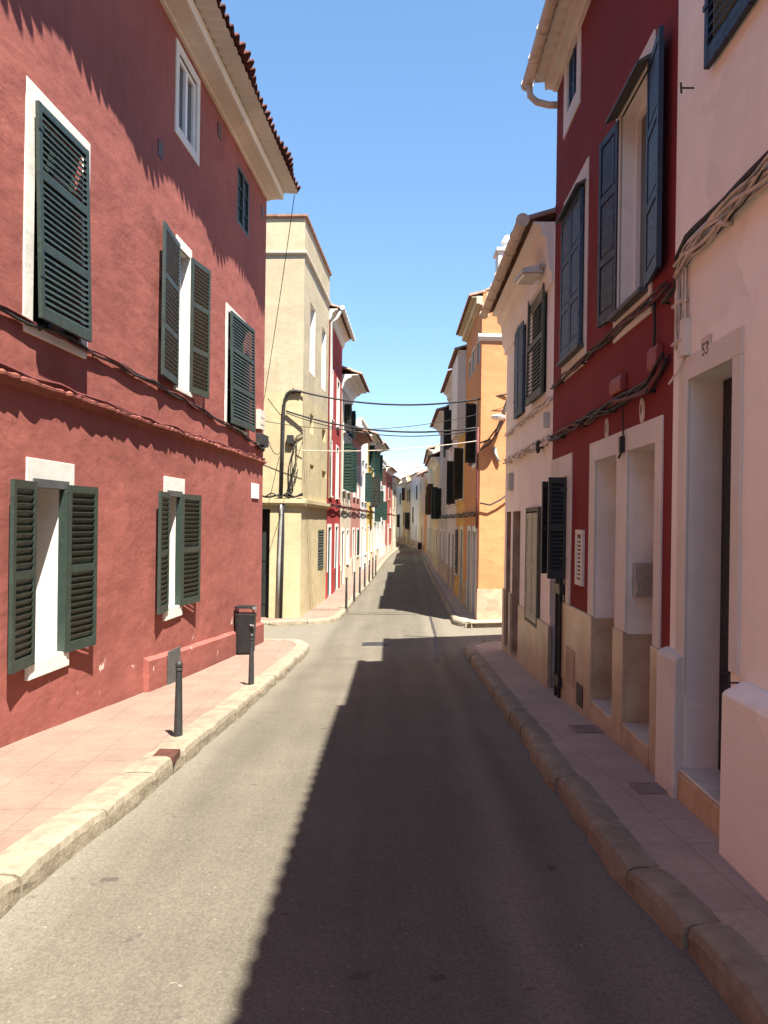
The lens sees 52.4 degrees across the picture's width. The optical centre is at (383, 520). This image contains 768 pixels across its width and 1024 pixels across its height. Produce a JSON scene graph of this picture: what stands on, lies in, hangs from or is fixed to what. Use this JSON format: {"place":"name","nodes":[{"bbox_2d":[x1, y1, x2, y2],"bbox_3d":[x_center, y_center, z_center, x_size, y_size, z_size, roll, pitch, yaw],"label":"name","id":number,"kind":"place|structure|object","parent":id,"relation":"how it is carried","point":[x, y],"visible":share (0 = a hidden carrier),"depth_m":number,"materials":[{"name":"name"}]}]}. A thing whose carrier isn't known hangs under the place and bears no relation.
{"place":"outdoors","nodes":[
{"label":"outdoors","id":0,"kind":"place"},
{"bbox_2d":[0,640,295,852],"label":"pavement","id":1,"kind":"structure","parent":0,"point":[46,775],"depth_m":6.89,"materials":[{"name":"tile"}]},
{"bbox_2d":[0,0,300,747],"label":"red house","id":2,"kind":"structure","parent":1,"relation":"on","point":[146,168],"depth_m":9.35,"materials":[{"name":"paint"}]},
{"bbox_2d":[8,457,97,680],"bbox_3d":[-3.424,0.440,7.579,0.570,2.052,1.657,1,0,4],"label":"window","id":3,"kind":"structure","parent":2,"relation":"in","point":[78,505],"depth_m":7.76,"materials":[{"name":"green paint"}]},
{"bbox_2d":[22,76,91,358],"bbox_3d":[-3.215,-2.859,7.660,0.362,2.295,1.284,1,0,4],"label":"window","id":4,"kind":"structure","parent":2,"relation":"in","point":[50,268],"depth_m":7.46,"materials":[{"name":"green paint"}]},
{"bbox_2d":[0,304,264,451],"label":"cable bundle","id":5,"kind":"object","parent":2,"relation":"attached to","point":[14,314],"visible":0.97,"depth_m":8.72,"materials":[{"name":"rubber"}]},
{"bbox_2d":[0,362,264,460],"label":"cable bundle","id":6,"kind":"object","parent":2,"relation":"on","point":[6,367],"visible":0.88,"depth_m":8.53,"materials":[{"name":"rubber"}]},
{"bbox_2d":[157,476,201,620],"bbox_3d":[-3.169,0.380,11.164,0.578,1.994,1.702,1,0,5],"label":"window","id":7,"kind":"structure","parent":2,"relation":"in","point":[188,507],"depth_m":11.30,"materials":[{"name":"green paint"}]},
{"bbox_2d":[161,221,210,398],"bbox_3d":[-2.974,-2.955,11.270,0.335,2.204,2.057,1,0,4],"label":"window","id":8,"kind":"structure","parent":2,"relation":"in","point":[198,368],"depth_m":11.64,"materials":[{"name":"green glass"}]},
{"bbox_2d":[174,37,200,166],"bbox_3d":[-2.914,-6.105,11.450,0.101,1.323,1.085,1,0,4],"label":"window","id":9,"kind":"structure","parent":2,"relation":"in","point":[184,122],"depth_m":11.44,"materials":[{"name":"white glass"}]},
{"bbox_2d":[224,302,255,435],"bbox_3d":[-2.722,-2.742,14.437,0.399,2.159,1.614,1,0,4],"label":"window","id":10,"kind":"structure","parent":2,"relation":"in","point":[235,391],"depth_m":14.27,"materials":[{"name":"green paint"}]},
{"bbox_2d":[237,165,248,237],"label":"window","id":11,"kind":"structure","parent":2,"relation":"in","point":[242,183],"depth_m":14.69,"materials":[{"name":"green paint"}]},
{"bbox_2d":[251,483,258,498],"bbox_3d":[-2.631,-0.610,15.931,0.029,0.304,0.581,1,0,4],"label":"wall plaque","id":12,"kind":"object","parent":2,"relation":"attached to","point":[254,491],"depth_m":15.86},
{"bbox_2d":[256,409,264,430],"bbox_3d":[-2.560,-2.093,16.190,0.094,0.401,0.429,1,0,4],"label":"junction box","id":13,"kind":"object","parent":2,"relation":"attached to","point":[260,419],"visible":0.98,"depth_m":15.99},
{"bbox_2d":[256,433,268,449],"bbox_3d":[-2.547,-1.633,16.281,0.126,0.347,0.776,1,0,5],"label":"junction box","id":14,"kind":"object","parent":2,"relation":"attached to","point":[262,440],"visible":1,"depth_m":16.07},
{"bbox_2d":[264,195,294,398],"bbox_3d":[-2.581,-5.039,18.811,0.016,3.863,4.568,1,0,-16],"label":"overhead cable","id":15,"kind":"object","parent":2,"relation":"attached to","point":[280,293],"visible":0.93,"depth_m":18.31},
{"bbox_2d":[234,605,256,653],"bbox_3d":[-2.561,2.014,14.483,0.415,0.880,0.384,1,0,0],"label":"litter bin","id":16,"kind":"object","parent":1,"relation":"on","point":[245,625],"visible":0.91,"depth_m":14.36,"materials":[{"name":"black metal"}]},
{"bbox_2d":[261,546,397,620],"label":"pavement","id":17,"kind":"structure","parent":0,"point":[331,605],"depth_m":25.68,"materials":[{"name":"pink concrete"}]},
{"bbox_2d":[261,214,331,617],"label":"yellow house","id":18,"kind":"structure","parent":17,"relation":"on","point":[299,356],"depth_m":21.39,"materials":[{"name":"beige paint"}]},
{"bbox_2d":[261,510,269,616],"bbox_3d":[-3.340,1.248,21.661,0.415,3.110,0.055,1,0,3],"label":"door","id":19,"kind":"structure","parent":18,"relation":"in","point":[265,513],"depth_m":21.64,"materials":[{"name":"black paint"}]},
{"bbox_2d":[276,504,282,618],"bbox_3d":[-2.849,1.043,21.305,0.154,3.237,0.085,1,0,0],"label":"drain pipe","id":20,"kind":"object","parent":18,"relation":"attached to","point":[278,568],"visible":1,"depth_m":21.27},
{"bbox_2d":[280,504,284,617],"bbox_3d":[-2.762,1.040,21.301,0.122,3.238,0.071,1,0,0],"label":"drain pipe","id":21,"kind":"object","parent":18,"relation":"attached to","point":[282,574],"visible":1,"depth_m":21.27,"materials":[{"name":"grey paint"}]},
{"bbox_2d":[263,432,302,497],"bbox_3d":[-2.763,-1.527,21.302,1.134,1.815,0.077,1,0,3],"label":"cable tangle","id":22,"kind":"object","parent":18,"relation":"attached to","point":[289,495],"visible":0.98,"depth_m":21.28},
{"bbox_2d":[298,441,475,451],"bbox_3d":[0.000,-1.980,20.699,4.946,0.257,0.021,1,0,14],"label":"overhead cable","id":23,"kind":"object","parent":22,"relation":"attached to","point":[390,449],"visible":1,"depth_m":20.62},
{"bbox_2d":[279,388,300,497],"bbox_3d":[-2.554,-2.129,21.305,0.561,3.009,0.089,1,0,3],"label":"conduit mast","id":24,"kind":"object","parent":18,"relation":"attached to","point":[292,391],"visible":1,"depth_m":21.28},
{"bbox_2d":[301,391,506,405],"bbox_3d":[0.432,-3.283,20.654,5.610,0.473,0.047,1,0,13],"label":"overhead cable","id":25,"kind":"object","parent":24,"relation":"attached to","point":[398,404],"visible":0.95,"depth_m":20.65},
{"bbox_2d":[318,530,323,569],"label":"window","id":26,"kind":"structure","parent":18,"relation":"in","point":[320,532],"depth_m":25.15,"materials":[{"name":"green paint"}]},
{"bbox_2d":[286,410,476,432],"bbox_3d":[-0.138,-2.658,20.706,5.238,0.668,0.047,1,0,13],"label":"overhead cable","id":27,"kind":"object","parent":18,"relation":"attached to","point":[383,430],"visible":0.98,"depth_m":20.64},
{"bbox_2d":[286,412,476,436],"bbox_3d":[-0.138,-2.580,20.706,5.235,0.705,0.027,1,0,13],"label":"overhead cable","id":28,"kind":"object","parent":18,"relation":"attached to","point":[381,434],"visible":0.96,"depth_m":20.66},
{"bbox_2d":[325,304,355,598],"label":"red house","id":29,"kind":"structure","parent":17,"relation":"on","point":[341,334],"depth_m":28.35,"materials":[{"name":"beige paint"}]},
{"bbox_2d":[328,527,329,595],"bbox_3d":[-1.967,1.473,27.322,0.037,2.500,0.950,1,0,2],"label":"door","id":30,"kind":"structure","parent":29,"relation":"in","point":[328,527],"depth_m":27.47,"materials":[{"name":"white paint"}]},
{"bbox_2d":[339,366,369,586],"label":"cream house","id":31,"kind":"structure","parent":17,"relation":"on","point":[354,384],"depth_m":32.31,"materials":[{"name":"white paint"}]},
{"bbox_2d":[343,403,351,434],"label":"window","id":32,"kind":"structure","parent":31,"relation":"in","point":[347,407],"depth_m":31.83,"materials":[{"name":"green glass"}]},
{"bbox_2d":[342,441,352,491],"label":"window","id":33,"kind":"structure","parent":31,"relation":"in","point":[347,480],"depth_m":31.71,"materials":[{"name":"green wood"}]},
{"bbox_2d":[348,411,355,439],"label":"window","id":34,"kind":"structure","parent":31,"relation":"in","point":[350,436],"depth_m":33.78,"materials":[{"name":"green glass"}]},
{"bbox_2d":[347,447,356,493],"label":"window","id":35,"kind":"structure","parent":31,"relation":"in","point":[355,448],"depth_m":33.63,"materials":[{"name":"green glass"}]},
{"bbox_2d":[350,426,373,577],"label":"pink house","id":36,"kind":"structure","parent":17,"relation":"on","point":[360,440],"depth_m":38.19,"materials":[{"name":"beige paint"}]},
{"bbox_2d":[356,417,371,568],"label":"white house","id":37,"kind":"structure","parent":17,"relation":"on","point":[366,488],"depth_m":42.83,"materials":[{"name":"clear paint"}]},
{"bbox_2d":[364,472,371,503],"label":"window","id":38,"kind":"structure","parent":37,"relation":"in","point":[368,476],"depth_m":43.08,"materials":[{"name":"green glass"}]},
{"bbox_2d":[366,430,382,565],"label":"yellow house","id":39,"kind":"structure","parent":17,"relation":"on","point":[371,467],"depth_m":46.85,"materials":[{"name":"beige paint"}]},
{"bbox_2d":[369,444,374,467],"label":"window","id":40,"kind":"structure","parent":39,"relation":"in","point":[371,447],"depth_m":46.00,"materials":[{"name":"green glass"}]},
{"bbox_2d":[369,477,380,506],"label":"window","id":41,"kind":"structure","parent":39,"relation":"in","point":[376,481],"depth_m":46.85,"materials":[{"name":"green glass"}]},
{"bbox_2d":[372,441,389,560],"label":"white house","id":42,"kind":"structure","parent":17,"relation":"on","point":[378,510],"depth_m":51.74,"materials":[{"name":"beige paint"}]},
{"bbox_2d":[374,494,380,522],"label":"window","id":43,"kind":"structure","parent":42,"relation":"in","point":[377,514],"depth_m":50.85,"materials":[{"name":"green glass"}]},
{"bbox_2d":[378,458,386,556],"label":"white house","id":44,"kind":"structure","parent":17,"relation":"on","point":[381,538],"depth_m":57.93,"materials":[{"name":"beige paint"}]},
{"bbox_2d":[385,464,397,553],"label":"coral house","id":45,"kind":"structure","parent":17,"relation":"on","point":[391,471],"depth_m":65.16,"materials":[{"name":"pink paint"}]},
{"bbox_2d":[391,475,400,549],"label":"cream house","id":46,"kind":"structure","parent":17,"relation":"on","point":[395,480],"depth_m":71.70,"materials":[{"name":"white paint"}]},
{"bbox_2d":[0,543,741,1023],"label":"road","id":47,"kind":"structure","parent":0,"point":[338,825],"depth_m":4.22,"materials":[{"name":"asphalt"}]},
{"bbox_2d":[0,638,309,918],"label":"kerb","id":48,"kind":"structure","parent":47,"relation":"on","point":[36,857],"depth_m":5.29,"materials":[{"name":"stone"}]},
{"bbox_2d":[153,749,179,771],"bbox_3d":[-1.790,1.971,6.420,0.176,0.137,0.200,1,0,0],"label":"kerb drain","id":49,"kind":"object","parent":48,"relation":"in","point":[173,755],"visible":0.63,"depth_m":6.38,"materials":[{"name":"brown metal"}]},
{"bbox_2d":[174,661,182,736],"bbox_3d":[-1.877,1.645,7.130,0.084,0.736,0.083,1,0,0],"label":"bollard","id":50,"kind":"object","parent":48,"relation":"on","point":[178,723],"visible":0.89,"depth_m":7.10,"materials":[{"name":"metal"}]},
{"bbox_2d":[248,633,253,684],"bbox_3d":[-1.781,1.878,10.480,0.084,0.736,0.083,1,0,0],"label":"bollard","id":51,"kind":"object","parent":48,"relation":"on","point":[251,665],"visible":0.93,"depth_m":10.45,"materials":[{"name":"metal"}]},
{"bbox_2d":[261,545,399,625],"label":"kerb","id":52,"kind":"structure","parent":47,"relation":"on","point":[340,614],"depth_m":21.30,"materials":[{"name":"stone"}]},
{"bbox_2d":[427,606,438,660],"bbox_3d":[1.205,2.570,19.183,0.136,0.217,11.021,1,0,2],"label":"tar seam","id":53,"kind":"object","parent":47,"relation":"on","point":[435,642],"visible":1,"depth_m":17.69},
{"bbox_2d":[396,542,501,627],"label":"kerb","id":54,"kind":"structure","parent":47,"relation":"on","point":[454,618],"depth_m":21.93,"materials":[{"name":"stone"}]},
{"bbox_2d":[464,639,767,1023],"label":"kerb","id":55,"kind":"structure","parent":47,"relation":"on","point":[731,962],"depth_m":4.02,"materials":[{"name":"stone"}]},
{"bbox_2d":[221,0,556,478],"label":"sky","id":56,"kind":"structure","parent":0,"point":[414,139],"materials":[{"name":"blue"}]},
{"bbox_2d":[396,541,501,622],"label":"pavement","id":57,"kind":"structure","parent":0,"point":[461,611],"depth_m":25.06,"materials":[{"name":"concrete"}]},
{"bbox_2d":[396,483,401,541],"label":"white house","id":58,"kind":"structure","parent":57,"relation":"on","point":[399,517],"depth_m":96.44,"materials":[{"name":"beige paint"}]},
{"bbox_2d":[405,481,410,544],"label":"cream house","id":59,"kind":"structure","parent":57,"relation":"on","point":[408,521],"depth_m":83.96,"materials":[{"name":"white paint"}]},
{"bbox_2d":[400,464,420,542],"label":"ochre house","id":60,"kind":"structure","parent":57,"relation":"on","point":[405,479],"depth_m":90.47,"materials":[{"name":"beige paint"}]},
{"bbox_2d":[409,469,427,546],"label":"white house","id":61,"kind":"structure","parent":57,"relation":"on","point":[414,540],"depth_m":78.42,"materials":[{"name":"beige paint"}]},
{"bbox_2d":[416,470,427,549],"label":"cream house","id":62,"kind":"structure","parent":57,"relation":"on","point":[421,506],"depth_m":71.55,"materials":[{"name":"white paint"}]},
{"bbox_2d":[421,471,427,551],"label":"ochre house","id":63,"kind":"structure","parent":57,"relation":"on","point":[424,475],"depth_m":64.80,"materials":[{"name":"beige paint"}]},
{"bbox_2d":[423,461,429,556],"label":"cream house","id":64,"kind":"structure","parent":57,"relation":"on","point":[428,520],"depth_m":57.24,"materials":[{"name":"white paint"}]},
{"bbox_2d":[424,451,439,572],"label":"cream house","id":65,"kind":"structure","parent":57,"relation":"on","point":[432,462],"depth_m":39.88,"materials":[{"name":"white paint"}]},
{"bbox_2d":[424,444,439,562],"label":"white house","id":66,"kind":"structure","parent":57,"relation":"on","point":[431,450],"depth_m":46.75,"materials":[{"name":"beige paint"}]},
{"bbox_2d":[427,484,432,513],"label":"window","id":67,"kind":"structure","parent":66,"relation":"in","point":[429,486],"depth_m":46.23,"materials":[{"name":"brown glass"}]},
{"bbox_2d":[430,404,448,582],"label":"grey house","id":68,"kind":"structure","parent":57,"relation":"on","point":[440,507],"depth_m":35.10,"materials":[{"name":"beige paint"}]},
{"bbox_2d":[434,487,441,519],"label":"window","id":69,"kind":"structure","parent":68,"relation":"in","point":[437,491],"depth_m":35.96,"materials":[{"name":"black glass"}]},
{"bbox_2d":[440,369,456,592],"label":"white house","id":70,"kind":"structure","parent":57,"relation":"on","point":[446,389],"depth_m":29.56,"materials":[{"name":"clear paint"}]},
{"bbox_2d":[443,410,452,451],"bbox_3d":[2.500,-3.515,30.210,0.370,1.560,1.374,1,0,5],"label":"window shutter","id":71,"kind":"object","parent":70,"relation":"in","point":[447,413],"depth_m":29.62,"materials":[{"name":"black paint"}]},
{"bbox_2d":[446,461,455,505],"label":"window","id":72,"kind":"structure","parent":70,"relation":"in","point":[450,464],"depth_m":27.53,"materials":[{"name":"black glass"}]},
{"bbox_2d":[448,344,466,601],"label":"ochre house","id":73,"kind":"structure","parent":57,"relation":"on","point":[457,363],"depth_m":24.76,"materials":[{"name":"beige paint"}]},
{"bbox_2d":[454,527,458,575],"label":"window","id":74,"kind":"structure","parent":73,"relation":"in","point":[457,528],"depth_m":26.27,"materials":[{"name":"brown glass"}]},
{"bbox_2d":[453,446,463,500],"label":"window","id":75,"kind":"structure","parent":73,"relation":"in","point":[458,472],"depth_m":24.75,"materials":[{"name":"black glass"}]},
{"bbox_2d":[456,235,509,619],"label":"orange house","id":76,"kind":"structure","parent":57,"relation":"on","point":[484,541],"depth_m":20.06,"materials":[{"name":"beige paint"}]},
{"bbox_2d":[265,407,503,429],"bbox_3d":[-0.053,-2.686,20.454,6.380,0.582,0.018,1,0,8],"label":"overhead cable","id":77,"kind":"object","parent":76,"relation":"attached to","point":[382,428],"visible":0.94,"depth_m":20.45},
{"bbox_2d":[465,401,476,468],"bbox_3d":[2.454,-2.356,21.564,0.318,1.780,1.296,1,0,10],"label":"window shutter","id":78,"kind":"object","parent":76,"relation":"in","point":[471,409],"depth_m":21.02,"materials":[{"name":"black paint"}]},
{"bbox_2d":[476,427,478,527],"bbox_3d":[2.406,-1.117,20.100,0.058,2.600,0.058,1,0,0],"label":"drain pipe","id":79,"kind":"object","parent":76,"relation":"attached to","point":[477,465],"visible":1,"depth_m":20.08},
{"bbox_2d":[475,641,767,962],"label":"pavement","id":80,"kind":"structure","parent":0,"point":[677,839],"depth_m":5.01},
{"bbox_2d":[480,205,555,687],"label":"blush house","id":81,"kind":"structure","parent":80,"relation":"on","point":[524,314],"depth_m":11.62,"materials":[{"name":"white paint"}]},
{"bbox_2d":[513,321,525,418],"bbox_3d":[2.273,-2.430,12.702,0.227,1.444,0.894,1,0,0],"label":"window shutter","id":82,"kind":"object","parent":81,"relation":"in","point":[520,334],"depth_m":12.56,"materials":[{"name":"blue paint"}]},
{"bbox_2d":[503,434,549,463],"bbox_3d":[2.170,-1.071,12.187,0.078,0.147,4.342,1,0,1],"label":"cable bundle","id":83,"kind":"object","parent":81,"relation":"attached to","point":[527,448],"visible":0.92,"depth_m":11.76,"materials":[{"name":"white paint"}]},
{"bbox_2d":[504,396,551,436],"bbox_3d":[2.187,-1.577,12.187,0.058,0.106,4.339,1,0,1],"label":"cable bundle","id":84,"kind":"object","parent":81,"relation":"attached to","point":[543,405],"visible":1,"depth_m":11.48,"materials":[{"name":"white paint"}]},
{"bbox_2d":[514,264,545,284],"bbox_3d":[2.010,-3.331,10.526,0.384,0.180,0.768,1,0,0],"label":"street lamp","id":85,"kind":"object","parent":81,"relation":"attached to","point":[530,275],"visible":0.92,"depth_m":10.38,"materials":[{"name":"grey plastic"}]},
{"bbox_2d":[524,507,540,628],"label":"window","id":86,"kind":"structure","parent":81,"relation":"in","point":[533,520],"depth_m":11.10,"materials":[{"name":"green paint"}]},
{"bbox_2d":[525,282,546,405],"bbox_3d":[2.238,-2.534,11.090,0.242,1.638,1.172,1,0,0],"label":"window shutter","id":87,"kind":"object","parent":81,"relation":"in","point":[540,340],"depth_m":11.06,"materials":[{"name":"green paint"}]},
{"bbox_2d":[543,412,549,427],"bbox_3d":[2.136,-1.330,10.271,0.077,0.200,0.121,1,0,0],"label":"meter box","id":88,"kind":"object","parent":81,"relation":"attached to","point":[546,419],"visible":1,"depth_m":10.21,"materials":[{"name":"grey plastic"}]},
{"bbox_2d":[568,725,603,732],"bbox_3d":[1.910,1.974,7.370,0.260,0.058,0.320,1,0,0],"label":"manhole cover","id":89,"kind":"object","parent":80,"relation":"on","point":[585,728],"visible":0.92,"depth_m":7.34,"materials":[{"name":"metal"}]},
{"bbox_2d":[521,0,678,775],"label":"crimson house","id":90,"kind":"structure","parent":80,"relation":"on","point":[606,71],"depth_m":7.32,"materials":[{"name":"paint"}]},
{"bbox_2d":[541,453,572,697],"bbox_3d":[2.082,0.727,9.424,0.374,3.005,1.174,1,0,0],"label":"door","id":91,"kind":"structure","parent":90,"relation":"in","point":[556,519],"depth_m":9.06,"materials":[{"name":"wood"}]},
{"bbox_2d":[565,646,574,688],"bbox_3d":[2.080,1.620,8.660,0.042,0.402,0.430,1,0,1],"label":"meter door","id":92,"kind":"structure","parent":90,"relation":"in","point":[570,654],"depth_m":8.61,"materials":[{"name":"metal"}]},
{"bbox_2d":[555,156,589,381],"bbox_3d":[2.160,-2.760,8.838,0.250,2.179,1.212,1,0,1],"label":"window","id":93,"kind":"structure","parent":90,"relation":"in","point":[574,216],"depth_m":8.65,"materials":[{"name":"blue wood"}]},
{"bbox_2d":[563,26,581,139],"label":"window","id":94,"kind":"structure","parent":90,"relation":"in","point":[574,94],"depth_m":9.08,"materials":[{"name":"white paint"}]},
{"bbox_2d":[547,351,668,441],"bbox_3d":[2.082,-1.106,7.805,0.080,0.245,4.335,1,0,1],"label":"cable bundle","id":95,"kind":"object","parent":90,"relation":"attached to","point":[639,390],"visible":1,"depth_m":6.80,"materials":[{"name":"rubber"}]},
{"bbox_2d":[550,281,669,389],"bbox_3d":[2.099,-1.707,7.782,0.062,0.102,4.279,1,0,1],"label":"cable bundle","id":96,"kind":"object","parent":90,"relation":"attached to","point":[644,305],"visible":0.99,"depth_m":6.91,"materials":[{"name":"rubber"}]},
{"bbox_2d":[609,373,626,396],"bbox_3d":[2.075,-1.206,6.932,0.059,0.149,0.368,1,0,1],"label":"junction box","id":97,"kind":"object","parent":90,"relation":"attached to","point":[617,385],"visible":1,"depth_m":6.83,"materials":[{"name":"paint"}]},
{"bbox_2d":[617,436,624,458],"bbox_3d":[2.053,-0.635,6.751,0.052,0.192,0.054,1,0,0],"label":"bell","id":98,"kind":"object","parent":90,"relation":"attached to","point":[621,446],"visible":1,"depth_m":6.72,"materials":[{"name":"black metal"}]},
{"bbox_2d":[597,25,663,343],"bbox_3d":[2.150,-2.737,6.609,0.338,2.217,1.814,1,0,0],"label":"window","id":99,"kind":"structure","parent":90,"relation":"in","point":[649,120],"depth_m":6.91,"materials":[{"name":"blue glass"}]},
{"bbox_2d":[639,397,644,422],"bbox_3d":[2.079,-0.891,6.287,0.016,0.214,0.104,1,0,1],"label":"number plaque","id":100,"kind":"object","parent":90,"relation":"attached to","point":[642,409],"visible":1,"depth_m":6.26,"materials":[{"name":"ceramic"}]},
{"bbox_2d":[632,563,652,596],"bbox_3d":[2.206,0.501,6.624,0.171,0.280,0.082,1,0,0],"label":"mailbox","id":101,"kind":"object","parent":90,"relation":"attached to","point":[642,579],"visible":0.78,"depth_m":6.59,"materials":[{"name":"metal"}]},
{"bbox_2d":[652,301,655,377],"bbox_3d":[2.058,-1.371,5.944,0.023,0.602,0.036,1,0,0],"label":"cable","id":102,"kind":"object","parent":90,"relation":"attached to","point":[654,326],"visible":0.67,"depth_m":5.94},
{"bbox_2d":[647,343,663,372],"bbox_3d":[2.055,-1.234,5.916,0.063,0.181,0.221,1,0,0],"label":"junction box","id":103,"kind":"object","parent":90,"relation":"attached to","point":[654,352],"visible":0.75,"depth_m":5.86,"materials":[{"name":"paint"}]},
{"bbox_2d":[628,782,666,793],"bbox_3d":[1.869,1.890,5.500,0.220,0.046,0.240,1,0,0],"label":"manhole cover","id":104,"kind":"object","parent":80,"relation":"on","point":[647,787],"visible":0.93,"depth_m":5.48,"materials":[{"name":"metal"}]},
{"bbox_2d":[655,0,767,900],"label":"white house","id":105,"kind":"structure","parent":80,"relation":"on","point":[711,758],"depth_m":4.85,"materials":[{"name":"paint"}]},
{"bbox_2d":[668,267,690,384],"bbox_3d":[2.050,-1.348,5.418,0.051,0.750,0.316,1,0,0],"label":"trunking","id":106,"kind":"object","parent":105,"relation":"attached to","point":[684,347],"visible":1,"depth_m":5.29,"materials":[{"name":"beige paint"}]},
{"bbox_2d":[671,247,688,350],"bbox_3d":[2.052,-1.544,5.401,0.059,0.706,0.201,1,0,0],"label":"cable drop","id":107,"kind":"object","parent":105,"relation":"attached to","point":[678,305],"visible":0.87,"depth_m":5.36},
{"bbox_2d":[701,333,711,355],"bbox_3d":[2.056,-1.096,4.978,0.016,0.170,0.152,1,0,1],"label":"number tile","id":108,"kind":"object","parent":105,"relation":"attached to","point":[706,341],"visible":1,"depth_m":4.96,"materials":[{"name":"ceramic"}]},
{"bbox_2d":[661,150,767,304],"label":"cable bundle","id":109,"kind":"object","parent":105,"relation":"attached to","point":[705,217],"visible":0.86,"depth_m":4.94,"materials":[{"name":"rubber"}]},
{"bbox_2d":[673,154,767,278],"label":"cable bundle","id":110,"kind":"object","parent":105,"relation":"attached to","point":[731,204],"visible":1,"depth_m":4.61,"materials":[{"name":"rubber"}]},
{"bbox_2d":[718,377,731,769],"bbox_3d":[2.280,0.466,4.918,0.055,2.832,0.716,1,0,1],"label":"door","id":111,"kind":"structure","parent":105,"relation":"in","point":[724,673],"depth_m":5.18,"materials":[{"name":"black metal"}]},
{"bbox_2d":[703,0,756,69],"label":"window shutter","id":112,"kind":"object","parent":105,"relation":"in","point":[737,10],"depth_m":4.77,"materials":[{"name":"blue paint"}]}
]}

